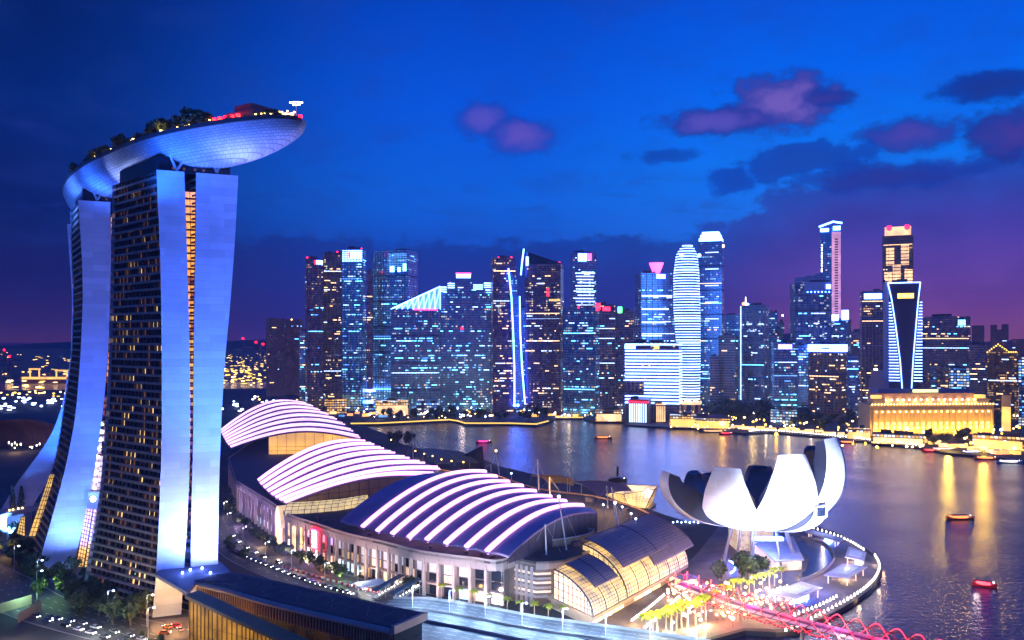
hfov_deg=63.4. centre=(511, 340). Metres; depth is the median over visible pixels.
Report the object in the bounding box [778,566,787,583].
palm tree
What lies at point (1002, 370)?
office tower
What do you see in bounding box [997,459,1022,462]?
bumboat
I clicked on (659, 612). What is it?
palm tree
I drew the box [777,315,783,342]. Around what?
office tower
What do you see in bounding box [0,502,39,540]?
footbridge
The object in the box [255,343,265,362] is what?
harbour crane
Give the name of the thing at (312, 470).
vaulted roof
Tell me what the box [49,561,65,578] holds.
broadleaf tree
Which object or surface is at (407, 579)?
broadleaf tree
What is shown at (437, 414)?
broadleaf tree
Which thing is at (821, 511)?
window pane
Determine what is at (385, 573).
shop window
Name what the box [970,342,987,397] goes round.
office tower
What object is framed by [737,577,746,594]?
palm tree
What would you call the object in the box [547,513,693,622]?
glass barrel hall
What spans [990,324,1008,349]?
office tower
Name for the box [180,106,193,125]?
broadleaf tree
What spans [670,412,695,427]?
waterside building
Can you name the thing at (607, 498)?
cable mast
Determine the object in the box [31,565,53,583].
broadleaf tree
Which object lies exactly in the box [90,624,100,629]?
car
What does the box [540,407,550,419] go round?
broadleaf tree
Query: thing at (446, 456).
timber canopy
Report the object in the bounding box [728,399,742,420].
broadleaf tree
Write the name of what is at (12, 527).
broadleaf tree
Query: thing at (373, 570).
shop window
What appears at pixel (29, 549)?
broadleaf tree
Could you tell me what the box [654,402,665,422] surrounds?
waterside hall
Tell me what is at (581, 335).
office tower
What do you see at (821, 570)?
pond wall
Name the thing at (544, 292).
office tower
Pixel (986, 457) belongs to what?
bumboat
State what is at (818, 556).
lily pond
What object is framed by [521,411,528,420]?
broadleaf tree
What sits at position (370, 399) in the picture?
waterside building
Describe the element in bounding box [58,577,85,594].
broadleaf tree
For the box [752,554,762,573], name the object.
broadleaf tree
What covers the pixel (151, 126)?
broadleaf tree
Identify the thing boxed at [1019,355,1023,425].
office block
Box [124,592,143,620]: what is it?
broadleaf tree
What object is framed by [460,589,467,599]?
shop window
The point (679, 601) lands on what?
palm tree
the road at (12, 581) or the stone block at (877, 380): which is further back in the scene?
the stone block at (877, 380)
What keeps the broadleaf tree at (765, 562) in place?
on the plaza
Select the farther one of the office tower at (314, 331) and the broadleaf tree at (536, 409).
the office tower at (314, 331)
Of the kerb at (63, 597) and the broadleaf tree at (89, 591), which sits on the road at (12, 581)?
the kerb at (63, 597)
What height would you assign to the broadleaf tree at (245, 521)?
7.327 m
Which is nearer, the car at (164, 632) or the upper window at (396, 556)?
the car at (164, 632)
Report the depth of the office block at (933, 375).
1180.80 m
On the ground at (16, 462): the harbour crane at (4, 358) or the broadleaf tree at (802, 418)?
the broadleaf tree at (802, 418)
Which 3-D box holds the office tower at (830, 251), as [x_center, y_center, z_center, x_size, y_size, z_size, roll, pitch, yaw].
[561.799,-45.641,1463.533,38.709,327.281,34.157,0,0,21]
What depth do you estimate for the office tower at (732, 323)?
1499.21 m
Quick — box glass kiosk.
[673,574,699,585]
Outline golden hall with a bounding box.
[858,388,995,434]
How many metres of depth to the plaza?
388.78 m
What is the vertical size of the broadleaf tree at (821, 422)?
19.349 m
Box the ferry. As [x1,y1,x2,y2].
[699,429,728,431]
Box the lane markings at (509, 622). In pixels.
[394,601,663,639]
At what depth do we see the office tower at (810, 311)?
1330.24 m
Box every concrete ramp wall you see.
[0,595,31,612]
[18,601,40,622]
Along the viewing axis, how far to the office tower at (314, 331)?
1401.59 m
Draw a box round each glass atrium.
[16,474,53,536]
[77,423,103,566]
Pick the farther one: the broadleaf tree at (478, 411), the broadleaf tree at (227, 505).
the broadleaf tree at (478, 411)
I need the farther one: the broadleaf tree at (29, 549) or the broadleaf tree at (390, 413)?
the broadleaf tree at (390, 413)
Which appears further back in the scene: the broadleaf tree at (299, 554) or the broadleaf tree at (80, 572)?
the broadleaf tree at (299, 554)
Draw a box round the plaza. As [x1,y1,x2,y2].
[598,526,877,637]
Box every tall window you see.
[292,526,295,548]
[300,527,301,548]
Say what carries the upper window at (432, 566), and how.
in the waterfront mall
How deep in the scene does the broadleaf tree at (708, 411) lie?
1249.04 m
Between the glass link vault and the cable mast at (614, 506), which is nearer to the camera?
the cable mast at (614, 506)
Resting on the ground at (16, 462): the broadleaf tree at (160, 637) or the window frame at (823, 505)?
the broadleaf tree at (160, 637)
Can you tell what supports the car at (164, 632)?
on the forecourt
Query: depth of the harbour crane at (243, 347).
4478.59 m
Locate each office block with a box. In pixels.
[718,333,737,403]
[930,362,935,387]
[936,364,948,387]
[949,365,969,389]
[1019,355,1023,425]
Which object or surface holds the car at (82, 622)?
on the road at (12, 581)
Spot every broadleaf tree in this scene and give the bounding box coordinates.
[4,543,22,563]
[6,520,18,534]
[6,537,18,546]
[6,545,27,564]
[8,530,25,539]
[14,536,34,548]
[16,550,35,564]
[20,553,39,576]
[22,543,35,552]
[22,554,40,573]
[30,577,48,598]
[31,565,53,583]
[35,552,49,567]
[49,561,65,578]
[52,564,67,571]
[53,570,76,590]
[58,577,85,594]
[63,556,82,574]
[64,585,77,600]
[67,587,88,614]
[68,162,76,171]
[75,586,96,607]
[76,576,86,586]
[78,566,86,575]
[81,568,85,578]
[83,575,102,600]
[88,149,94,157]
[88,587,97,605]
[92,595,106,616]
[93,146,100,155]
[95,579,117,599]
[98,595,124,623]
[110,133,126,146]
[121,600,141,625]
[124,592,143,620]
[130,588,152,618]
[132,132,142,138]
[138,629,146,635]
[143,121,152,134]
[148,118,160,132]
[152,117,170,131]
[157,634,163,639]
[162,119,174,129]
[168,115,180,126]
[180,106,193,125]
[191,109,210,122]
[200,113,212,121]
[223,485,229,491]
[223,501,232,512]
[226,535,233,540]
[227,541,235,547]
[229,498,235,506]
[229,507,236,516]
[234,515,244,524]
[238,548,247,557]
[241,518,250,528]
[249,527,257,535]
[253,529,262,539]
[260,534,268,540]
[263,535,276,547]
[268,539,278,551]
[272,109,279,115]
[275,541,286,555]
[284,544,294,556]
[294,549,304,563]
[300,551,315,567]
[312,554,324,571]
[319,559,330,573]
[328,561,339,575]
[332,564,348,580]
[387,410,393,418]
[389,435,396,444]
[393,430,403,442]
[394,412,401,419]
[401,575,415,589]
[405,436,412,444]
[410,407,417,419]
[428,408,434,413]
[433,411,442,419]
[443,411,449,418]
[448,405,456,412]
[475,407,483,418]
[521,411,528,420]
[533,405,541,416]
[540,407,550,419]
[706,404,714,413]
[707,400,720,405]
[709,404,722,413]
[709,558,727,580]
[719,400,732,416]
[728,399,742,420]
[729,550,752,577]
[732,410,744,421]
[738,557,759,579]
[742,408,752,420]
[752,400,766,420]
[752,406,766,421]
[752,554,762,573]
[755,555,770,575]
[756,399,770,420]
[766,406,776,416]
[789,416,797,426]
[797,412,808,425]
[800,406,812,415]
[806,415,812,425]
[811,418,817,427]
[815,411,823,417]
[816,417,825,429]
[824,415,832,424]
[838,415,849,427]
[846,412,854,423]
[924,430,932,437]
[929,437,936,443]
[936,433,946,442]
[945,432,950,442]
[954,431,960,440]
[956,428,967,439]
[1011,406,1016,415]
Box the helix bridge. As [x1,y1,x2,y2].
[667,568,940,639]
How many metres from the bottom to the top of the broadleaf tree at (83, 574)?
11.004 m
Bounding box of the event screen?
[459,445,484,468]
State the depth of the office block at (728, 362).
1350.56 m
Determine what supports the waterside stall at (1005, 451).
on the ground at (16, 462)
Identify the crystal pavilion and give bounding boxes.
[606,485,657,508]
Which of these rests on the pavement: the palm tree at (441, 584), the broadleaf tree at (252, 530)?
the broadleaf tree at (252, 530)
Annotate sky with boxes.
[0,0,1023,342]
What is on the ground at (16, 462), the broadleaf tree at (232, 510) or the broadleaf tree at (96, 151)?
the broadleaf tree at (232, 510)
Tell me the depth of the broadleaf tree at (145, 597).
351.41 m
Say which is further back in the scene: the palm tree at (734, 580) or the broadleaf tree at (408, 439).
the broadleaf tree at (408, 439)
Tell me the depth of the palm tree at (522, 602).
354.60 m
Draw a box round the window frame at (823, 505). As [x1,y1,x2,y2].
[814,504,827,519]
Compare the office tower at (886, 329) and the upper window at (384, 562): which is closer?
the upper window at (384, 562)
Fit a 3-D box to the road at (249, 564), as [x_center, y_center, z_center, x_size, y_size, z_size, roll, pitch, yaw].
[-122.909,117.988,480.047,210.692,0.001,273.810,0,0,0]
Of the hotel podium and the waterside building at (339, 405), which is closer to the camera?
the hotel podium
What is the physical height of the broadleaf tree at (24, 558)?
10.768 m
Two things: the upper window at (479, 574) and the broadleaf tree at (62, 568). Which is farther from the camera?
the broadleaf tree at (62, 568)
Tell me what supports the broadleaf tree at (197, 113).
on the roof park
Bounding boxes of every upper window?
[361,547,368,555]
[372,549,380,558]
[372,558,380,566]
[383,552,391,561]
[383,561,391,569]
[395,555,402,564]
[395,564,402,572]
[406,558,413,567]
[406,567,413,576]
[417,560,421,569]
[417,570,421,577]
[429,563,435,572]
[429,573,435,580]
[444,565,451,574]
[444,575,451,583]
[459,567,467,576]
[459,577,467,585]
[475,569,483,578]
[475,579,483,587]
[491,571,502,581]
[491,582,502,590]
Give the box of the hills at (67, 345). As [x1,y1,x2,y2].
[0,340,265,348]
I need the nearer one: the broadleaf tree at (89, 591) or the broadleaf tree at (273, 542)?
the broadleaf tree at (89, 591)
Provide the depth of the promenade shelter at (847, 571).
407.54 m
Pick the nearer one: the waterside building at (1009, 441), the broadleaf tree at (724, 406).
the waterside building at (1009, 441)
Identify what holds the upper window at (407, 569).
in the waterfront mall
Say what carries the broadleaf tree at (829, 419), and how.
on the ground at (16, 462)
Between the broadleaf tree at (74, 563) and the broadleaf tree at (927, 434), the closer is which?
the broadleaf tree at (74, 563)
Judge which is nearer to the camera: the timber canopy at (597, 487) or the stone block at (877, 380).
the timber canopy at (597, 487)
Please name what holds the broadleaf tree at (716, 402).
on the ground at (16, 462)
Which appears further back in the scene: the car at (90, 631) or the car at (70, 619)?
the car at (70, 619)
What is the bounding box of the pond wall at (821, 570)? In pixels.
[794,535,834,581]
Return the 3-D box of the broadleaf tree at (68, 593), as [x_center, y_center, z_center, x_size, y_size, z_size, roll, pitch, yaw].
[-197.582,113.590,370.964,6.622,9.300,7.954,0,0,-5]
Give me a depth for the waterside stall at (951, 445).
913.14 m
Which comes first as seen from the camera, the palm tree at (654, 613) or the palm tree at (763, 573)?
the palm tree at (654, 613)
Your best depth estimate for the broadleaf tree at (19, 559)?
420.61 m
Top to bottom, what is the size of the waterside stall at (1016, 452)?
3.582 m
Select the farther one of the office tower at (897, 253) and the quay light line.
the office tower at (897, 253)
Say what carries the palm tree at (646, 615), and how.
on the plaza
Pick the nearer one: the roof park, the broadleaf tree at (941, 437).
the roof park
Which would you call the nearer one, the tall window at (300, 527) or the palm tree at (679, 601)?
the palm tree at (679, 601)
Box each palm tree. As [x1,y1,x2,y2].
[436,583,445,597]
[455,586,464,600]
[469,589,478,602]
[485,593,493,605]
[503,596,511,608]
[515,599,524,611]
[529,600,539,613]
[543,603,552,616]
[557,605,568,618]
[638,612,654,629]
[648,610,661,630]
[655,609,665,630]
[659,607,674,632]
[664,603,679,631]
[672,605,685,629]
[674,599,687,626]
[682,599,695,627]
[692,598,703,624]
[694,595,709,618]
[698,593,713,620]
[710,589,719,607]
[725,584,733,596]
[728,578,739,598]
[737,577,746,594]
[743,579,755,596]
[749,574,759,591]
[757,572,768,590]
[765,570,774,589]
[768,566,779,585]
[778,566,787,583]
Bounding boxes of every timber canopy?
[415,448,478,468]
[532,475,573,491]
[572,480,631,502]
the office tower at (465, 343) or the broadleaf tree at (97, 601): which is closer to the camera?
the broadleaf tree at (97, 601)
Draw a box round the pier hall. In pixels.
[693,413,731,428]
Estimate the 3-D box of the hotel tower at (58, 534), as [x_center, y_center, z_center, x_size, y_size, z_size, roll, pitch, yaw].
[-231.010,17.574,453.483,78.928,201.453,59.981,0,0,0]
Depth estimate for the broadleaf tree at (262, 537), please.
480.18 m
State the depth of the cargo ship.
2366.20 m
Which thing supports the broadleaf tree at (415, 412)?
on the ground at (16, 462)
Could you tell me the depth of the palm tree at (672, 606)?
335.47 m
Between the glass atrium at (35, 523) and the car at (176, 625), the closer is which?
the car at (176, 625)
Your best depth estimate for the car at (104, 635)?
328.84 m
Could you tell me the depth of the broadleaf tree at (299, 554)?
437.39 m
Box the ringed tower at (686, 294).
[673,245,701,414]
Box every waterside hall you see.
[628,396,650,423]
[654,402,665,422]
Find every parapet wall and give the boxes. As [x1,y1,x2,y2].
[393,596,710,639]
[399,607,615,639]
[424,620,531,639]
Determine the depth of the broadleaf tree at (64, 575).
381.58 m
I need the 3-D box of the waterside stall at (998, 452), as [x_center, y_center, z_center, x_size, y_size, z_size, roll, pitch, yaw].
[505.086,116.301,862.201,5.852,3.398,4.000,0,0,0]
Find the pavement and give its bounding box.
[238,528,426,596]
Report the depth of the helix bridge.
334.53 m
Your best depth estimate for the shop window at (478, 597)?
374.28 m
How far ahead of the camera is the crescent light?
422.16 m
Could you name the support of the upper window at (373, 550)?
in the waterfront mall
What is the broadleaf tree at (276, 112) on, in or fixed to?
on the roof park
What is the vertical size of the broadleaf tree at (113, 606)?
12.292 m
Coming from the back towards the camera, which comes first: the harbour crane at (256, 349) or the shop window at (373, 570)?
the harbour crane at (256, 349)
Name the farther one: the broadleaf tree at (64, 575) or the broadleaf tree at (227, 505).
the broadleaf tree at (227, 505)
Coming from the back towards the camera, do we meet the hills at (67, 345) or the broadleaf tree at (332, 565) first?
the hills at (67, 345)
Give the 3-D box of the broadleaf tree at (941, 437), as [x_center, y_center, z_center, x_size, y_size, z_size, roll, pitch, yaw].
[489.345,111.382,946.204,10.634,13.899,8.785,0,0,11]
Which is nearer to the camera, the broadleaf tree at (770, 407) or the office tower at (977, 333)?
the broadleaf tree at (770, 407)
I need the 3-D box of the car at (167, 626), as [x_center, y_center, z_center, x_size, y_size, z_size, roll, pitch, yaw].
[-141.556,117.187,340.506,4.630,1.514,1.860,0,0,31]
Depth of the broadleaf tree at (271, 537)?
471.18 m
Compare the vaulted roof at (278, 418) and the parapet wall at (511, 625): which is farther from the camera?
the vaulted roof at (278, 418)
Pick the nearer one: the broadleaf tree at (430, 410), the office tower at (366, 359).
the broadleaf tree at (430, 410)
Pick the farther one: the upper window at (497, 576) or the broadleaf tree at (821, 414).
the broadleaf tree at (821, 414)
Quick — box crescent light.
[729,561,735,574]
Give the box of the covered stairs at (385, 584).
[372,574,403,599]
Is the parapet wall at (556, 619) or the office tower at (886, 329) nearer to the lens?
the parapet wall at (556, 619)
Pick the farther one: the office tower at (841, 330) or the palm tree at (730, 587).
the office tower at (841, 330)
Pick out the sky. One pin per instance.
(460, 135)
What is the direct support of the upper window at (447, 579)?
in the waterfront mall
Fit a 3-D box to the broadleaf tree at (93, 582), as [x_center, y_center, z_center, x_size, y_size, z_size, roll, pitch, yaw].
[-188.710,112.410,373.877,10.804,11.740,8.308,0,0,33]
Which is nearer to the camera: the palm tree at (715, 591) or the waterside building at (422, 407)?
the palm tree at (715, 591)
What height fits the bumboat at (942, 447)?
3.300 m
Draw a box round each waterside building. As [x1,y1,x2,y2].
[325,397,346,413]
[366,389,375,409]
[376,398,408,415]
[415,400,439,414]
[596,407,621,421]
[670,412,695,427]
[770,407,796,425]
[847,425,870,439]
[871,429,924,445]
[972,431,1023,451]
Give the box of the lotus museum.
[660,437,845,570]
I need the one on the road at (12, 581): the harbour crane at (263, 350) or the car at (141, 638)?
the car at (141, 638)
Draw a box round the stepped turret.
[1001,391,1010,434]
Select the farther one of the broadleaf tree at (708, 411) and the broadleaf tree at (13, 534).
the broadleaf tree at (708, 411)
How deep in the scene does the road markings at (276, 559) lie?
439.40 m
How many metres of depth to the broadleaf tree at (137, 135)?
368.55 m
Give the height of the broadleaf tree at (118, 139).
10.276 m
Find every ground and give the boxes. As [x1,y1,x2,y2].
[0,348,1023,639]
[0,349,265,380]
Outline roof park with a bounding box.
[62,103,305,209]
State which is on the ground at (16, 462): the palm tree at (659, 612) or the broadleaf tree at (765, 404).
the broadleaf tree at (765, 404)
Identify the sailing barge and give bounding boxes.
[608,466,626,480]
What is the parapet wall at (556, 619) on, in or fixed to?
on the elevated road at (492, 614)
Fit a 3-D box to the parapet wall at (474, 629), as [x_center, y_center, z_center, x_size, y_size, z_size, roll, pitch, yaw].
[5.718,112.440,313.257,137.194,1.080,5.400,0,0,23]
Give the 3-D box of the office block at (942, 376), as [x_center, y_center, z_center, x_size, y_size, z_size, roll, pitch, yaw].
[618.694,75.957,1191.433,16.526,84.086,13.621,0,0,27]
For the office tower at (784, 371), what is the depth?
1240.21 m
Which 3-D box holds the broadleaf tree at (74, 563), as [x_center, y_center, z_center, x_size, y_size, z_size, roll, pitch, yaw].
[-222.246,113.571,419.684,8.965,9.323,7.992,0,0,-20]
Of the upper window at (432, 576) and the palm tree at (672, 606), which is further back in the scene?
the upper window at (432, 576)
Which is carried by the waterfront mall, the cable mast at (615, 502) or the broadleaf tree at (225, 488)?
the cable mast at (615, 502)
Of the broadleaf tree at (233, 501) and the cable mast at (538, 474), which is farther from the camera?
the broadleaf tree at (233, 501)
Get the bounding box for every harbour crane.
[0,349,20,378]
[1,355,25,378]
[235,338,259,362]
[248,341,265,360]
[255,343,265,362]
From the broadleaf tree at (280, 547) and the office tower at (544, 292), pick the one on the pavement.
the broadleaf tree at (280, 547)
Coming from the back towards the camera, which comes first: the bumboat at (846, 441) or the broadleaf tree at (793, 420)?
the broadleaf tree at (793, 420)
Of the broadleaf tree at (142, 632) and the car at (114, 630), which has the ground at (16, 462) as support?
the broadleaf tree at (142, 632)
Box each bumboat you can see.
[475,440,491,442]
[594,436,611,438]
[839,440,855,442]
[921,449,941,451]
[930,447,956,448]
[946,514,973,519]
[971,579,996,587]
[974,456,997,459]
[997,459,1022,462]
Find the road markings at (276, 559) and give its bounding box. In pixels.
[221,511,389,603]
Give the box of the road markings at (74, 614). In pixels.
[0,572,154,639]
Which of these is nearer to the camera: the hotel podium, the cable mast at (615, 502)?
the hotel podium
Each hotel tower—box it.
[2,224,72,533]
[30,189,111,568]
[84,155,237,617]
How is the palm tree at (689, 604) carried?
on the plaza
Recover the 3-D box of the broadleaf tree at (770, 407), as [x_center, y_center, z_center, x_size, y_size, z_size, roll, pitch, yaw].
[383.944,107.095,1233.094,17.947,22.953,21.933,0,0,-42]
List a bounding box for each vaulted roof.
[221,400,359,453]
[257,439,440,504]
[340,469,596,563]
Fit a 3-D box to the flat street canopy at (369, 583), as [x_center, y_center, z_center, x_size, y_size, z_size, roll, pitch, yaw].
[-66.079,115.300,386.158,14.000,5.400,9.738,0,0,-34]
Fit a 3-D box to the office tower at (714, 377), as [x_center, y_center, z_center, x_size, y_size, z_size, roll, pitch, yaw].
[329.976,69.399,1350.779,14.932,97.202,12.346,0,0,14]
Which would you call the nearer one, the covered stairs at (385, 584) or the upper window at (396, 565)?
the covered stairs at (385, 584)
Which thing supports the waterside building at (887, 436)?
on the ground at (16, 462)
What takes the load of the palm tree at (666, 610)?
on the plaza
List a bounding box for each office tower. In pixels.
[266,318,284,396]
[285,319,302,394]
[299,329,304,401]
[305,256,323,409]
[323,251,341,408]
[341,246,365,410]
[366,331,366,388]
[367,269,372,388]
[373,249,417,399]
[391,286,440,412]
[440,273,490,411]
[490,255,515,413]
[521,306,524,388]
[525,251,563,414]
[563,305,599,415]
[570,250,596,307]
[594,302,615,409]
[615,307,634,413]
[635,262,675,341]
[698,231,723,405]
[710,354,718,402]
[724,313,739,400]
[740,297,768,404]
[769,310,777,405]
[771,340,797,409]
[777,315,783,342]
[789,274,831,344]
[798,342,808,408]
[808,342,846,421]
[819,221,841,317]
[832,310,851,355]
[847,354,858,415]
[851,329,859,401]
[859,289,882,401]
[882,225,913,290]
[883,280,888,387]
[887,279,921,387]
[920,314,970,387]
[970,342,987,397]
[972,325,983,344]
[987,344,1017,419]
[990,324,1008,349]
[1011,339,1023,385]
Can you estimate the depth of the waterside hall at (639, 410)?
1186.16 m
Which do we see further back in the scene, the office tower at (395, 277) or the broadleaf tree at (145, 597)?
the office tower at (395, 277)
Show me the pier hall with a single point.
(704, 420)
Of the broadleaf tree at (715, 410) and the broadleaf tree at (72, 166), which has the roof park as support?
the broadleaf tree at (72, 166)
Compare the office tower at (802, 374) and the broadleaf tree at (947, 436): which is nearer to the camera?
the broadleaf tree at (947, 436)
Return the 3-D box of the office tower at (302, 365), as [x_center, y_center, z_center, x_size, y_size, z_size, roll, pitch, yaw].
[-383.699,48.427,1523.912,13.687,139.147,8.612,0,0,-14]
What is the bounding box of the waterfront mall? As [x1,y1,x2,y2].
[228,419,648,606]
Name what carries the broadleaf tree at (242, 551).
on the ground at (16, 462)
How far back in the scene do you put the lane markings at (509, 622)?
326.84 m
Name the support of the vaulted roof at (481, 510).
on the waterfront mall
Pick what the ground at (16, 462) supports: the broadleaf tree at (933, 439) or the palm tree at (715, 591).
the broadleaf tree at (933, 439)
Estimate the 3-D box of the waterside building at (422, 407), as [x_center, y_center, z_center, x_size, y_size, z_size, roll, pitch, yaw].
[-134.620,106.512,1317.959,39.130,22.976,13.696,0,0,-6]
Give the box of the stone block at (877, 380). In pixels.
[869,369,887,390]
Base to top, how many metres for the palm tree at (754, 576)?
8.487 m
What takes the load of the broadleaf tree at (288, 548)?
on the pavement
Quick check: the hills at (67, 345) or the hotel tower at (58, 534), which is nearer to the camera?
the hotel tower at (58, 534)
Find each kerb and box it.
[0,564,188,639]
[218,517,434,597]
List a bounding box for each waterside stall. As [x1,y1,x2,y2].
[946,444,955,447]
[972,448,981,451]
[994,451,1001,454]
[1000,450,1009,453]
[1013,451,1020,454]
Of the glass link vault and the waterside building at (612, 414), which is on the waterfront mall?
the glass link vault
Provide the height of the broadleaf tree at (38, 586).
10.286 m
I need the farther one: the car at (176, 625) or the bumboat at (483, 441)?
the bumboat at (483, 441)
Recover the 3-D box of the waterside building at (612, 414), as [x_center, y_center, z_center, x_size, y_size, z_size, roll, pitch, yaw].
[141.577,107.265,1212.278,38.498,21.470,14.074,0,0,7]
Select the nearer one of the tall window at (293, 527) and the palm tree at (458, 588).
the palm tree at (458, 588)
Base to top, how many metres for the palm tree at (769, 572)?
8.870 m
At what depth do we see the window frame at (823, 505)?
400.66 m
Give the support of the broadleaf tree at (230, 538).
on the ground at (16, 462)
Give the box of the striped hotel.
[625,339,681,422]
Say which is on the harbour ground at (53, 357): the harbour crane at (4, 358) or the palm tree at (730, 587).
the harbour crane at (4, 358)
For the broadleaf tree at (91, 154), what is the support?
on the roof park
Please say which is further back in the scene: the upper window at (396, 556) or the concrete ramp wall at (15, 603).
the upper window at (396, 556)
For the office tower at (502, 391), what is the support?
on the ground at (16, 462)
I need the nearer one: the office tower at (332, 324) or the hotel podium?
the hotel podium
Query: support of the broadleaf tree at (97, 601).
on the ground at (16, 462)
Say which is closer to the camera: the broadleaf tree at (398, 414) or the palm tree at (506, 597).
the palm tree at (506, 597)
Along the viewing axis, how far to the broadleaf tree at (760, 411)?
1204.66 m
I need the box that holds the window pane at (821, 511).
[817,507,825,516]
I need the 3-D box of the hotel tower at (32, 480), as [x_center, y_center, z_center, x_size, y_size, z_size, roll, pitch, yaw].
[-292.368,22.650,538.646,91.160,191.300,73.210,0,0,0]
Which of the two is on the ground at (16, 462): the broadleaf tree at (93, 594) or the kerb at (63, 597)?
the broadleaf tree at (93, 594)
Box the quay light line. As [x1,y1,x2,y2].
[351,418,548,424]
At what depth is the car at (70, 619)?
347.72 m
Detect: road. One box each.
[0,565,164,639]
[218,501,427,604]
[386,599,690,639]
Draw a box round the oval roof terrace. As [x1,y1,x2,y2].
[553,528,593,547]
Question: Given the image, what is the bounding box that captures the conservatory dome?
[0,418,54,445]
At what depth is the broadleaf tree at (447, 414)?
1233.33 m
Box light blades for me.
[508,249,525,408]
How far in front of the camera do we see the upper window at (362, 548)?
415.96 m
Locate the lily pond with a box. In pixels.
[796,541,831,577]
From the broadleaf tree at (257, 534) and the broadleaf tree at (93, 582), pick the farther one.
the broadleaf tree at (257, 534)
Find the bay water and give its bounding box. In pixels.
[0,343,1023,639]
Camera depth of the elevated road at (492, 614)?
326.92 m
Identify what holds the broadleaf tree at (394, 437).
on the ground at (16, 462)
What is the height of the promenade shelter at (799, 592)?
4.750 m
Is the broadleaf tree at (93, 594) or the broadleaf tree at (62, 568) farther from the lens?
the broadleaf tree at (62, 568)
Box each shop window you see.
[361,566,368,576]
[372,569,380,578]
[384,572,391,580]
[430,584,435,594]
[444,587,451,597]
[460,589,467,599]
[475,591,483,601]
[492,594,502,604]
[593,616,602,622]
[614,604,623,611]
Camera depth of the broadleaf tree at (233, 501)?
576.99 m
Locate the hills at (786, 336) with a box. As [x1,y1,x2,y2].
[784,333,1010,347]
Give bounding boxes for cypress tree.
[9,484,16,508]
[17,485,24,507]
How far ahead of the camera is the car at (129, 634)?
330.27 m
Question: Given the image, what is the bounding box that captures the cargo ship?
[20,368,67,382]
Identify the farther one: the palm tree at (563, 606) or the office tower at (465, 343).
the office tower at (465, 343)
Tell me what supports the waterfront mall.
on the ground at (16, 462)
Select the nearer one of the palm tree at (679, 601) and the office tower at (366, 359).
the palm tree at (679, 601)
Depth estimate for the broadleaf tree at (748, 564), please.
406.64 m
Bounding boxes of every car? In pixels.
[31,613,40,618]
[42,617,52,621]
[52,615,62,620]
[59,622,70,627]
[66,617,74,622]
[73,626,83,631]
[77,620,86,625]
[85,629,96,634]
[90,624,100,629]
[99,633,110,638]
[109,628,119,633]
[124,632,134,637]
[136,636,146,639]
[158,630,170,633]
[162,624,172,628]
[171,623,181,626]
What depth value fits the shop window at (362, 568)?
415.96 m
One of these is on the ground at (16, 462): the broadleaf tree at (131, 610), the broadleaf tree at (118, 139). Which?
the broadleaf tree at (131, 610)
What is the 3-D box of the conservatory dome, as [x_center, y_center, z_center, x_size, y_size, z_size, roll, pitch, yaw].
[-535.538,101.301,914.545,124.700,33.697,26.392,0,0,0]
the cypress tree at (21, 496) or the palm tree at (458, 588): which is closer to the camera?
the palm tree at (458, 588)
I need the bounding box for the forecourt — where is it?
[148,617,188,639]
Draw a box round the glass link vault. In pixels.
[285,494,367,514]
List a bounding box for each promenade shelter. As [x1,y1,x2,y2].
[769,581,822,606]
[805,529,843,546]
[824,564,867,585]
[845,546,865,565]
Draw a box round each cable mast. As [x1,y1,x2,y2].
[490,450,507,475]
[537,459,547,490]
[545,524,560,554]
[552,495,580,549]
[598,486,617,508]
[602,487,622,523]
[608,501,627,525]
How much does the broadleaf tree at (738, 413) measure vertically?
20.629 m
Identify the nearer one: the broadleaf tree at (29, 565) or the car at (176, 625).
the car at (176, 625)
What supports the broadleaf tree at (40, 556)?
on the ground at (16, 462)
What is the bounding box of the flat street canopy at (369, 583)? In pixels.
[352,578,385,596]
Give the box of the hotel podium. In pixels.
[155,558,426,639]
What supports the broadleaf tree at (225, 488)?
on the ground at (16, 462)
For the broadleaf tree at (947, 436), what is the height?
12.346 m
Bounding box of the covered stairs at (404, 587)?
[390,577,421,595]
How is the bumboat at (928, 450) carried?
on the bay water
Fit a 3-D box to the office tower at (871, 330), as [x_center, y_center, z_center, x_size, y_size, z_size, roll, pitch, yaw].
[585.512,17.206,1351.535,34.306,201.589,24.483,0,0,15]

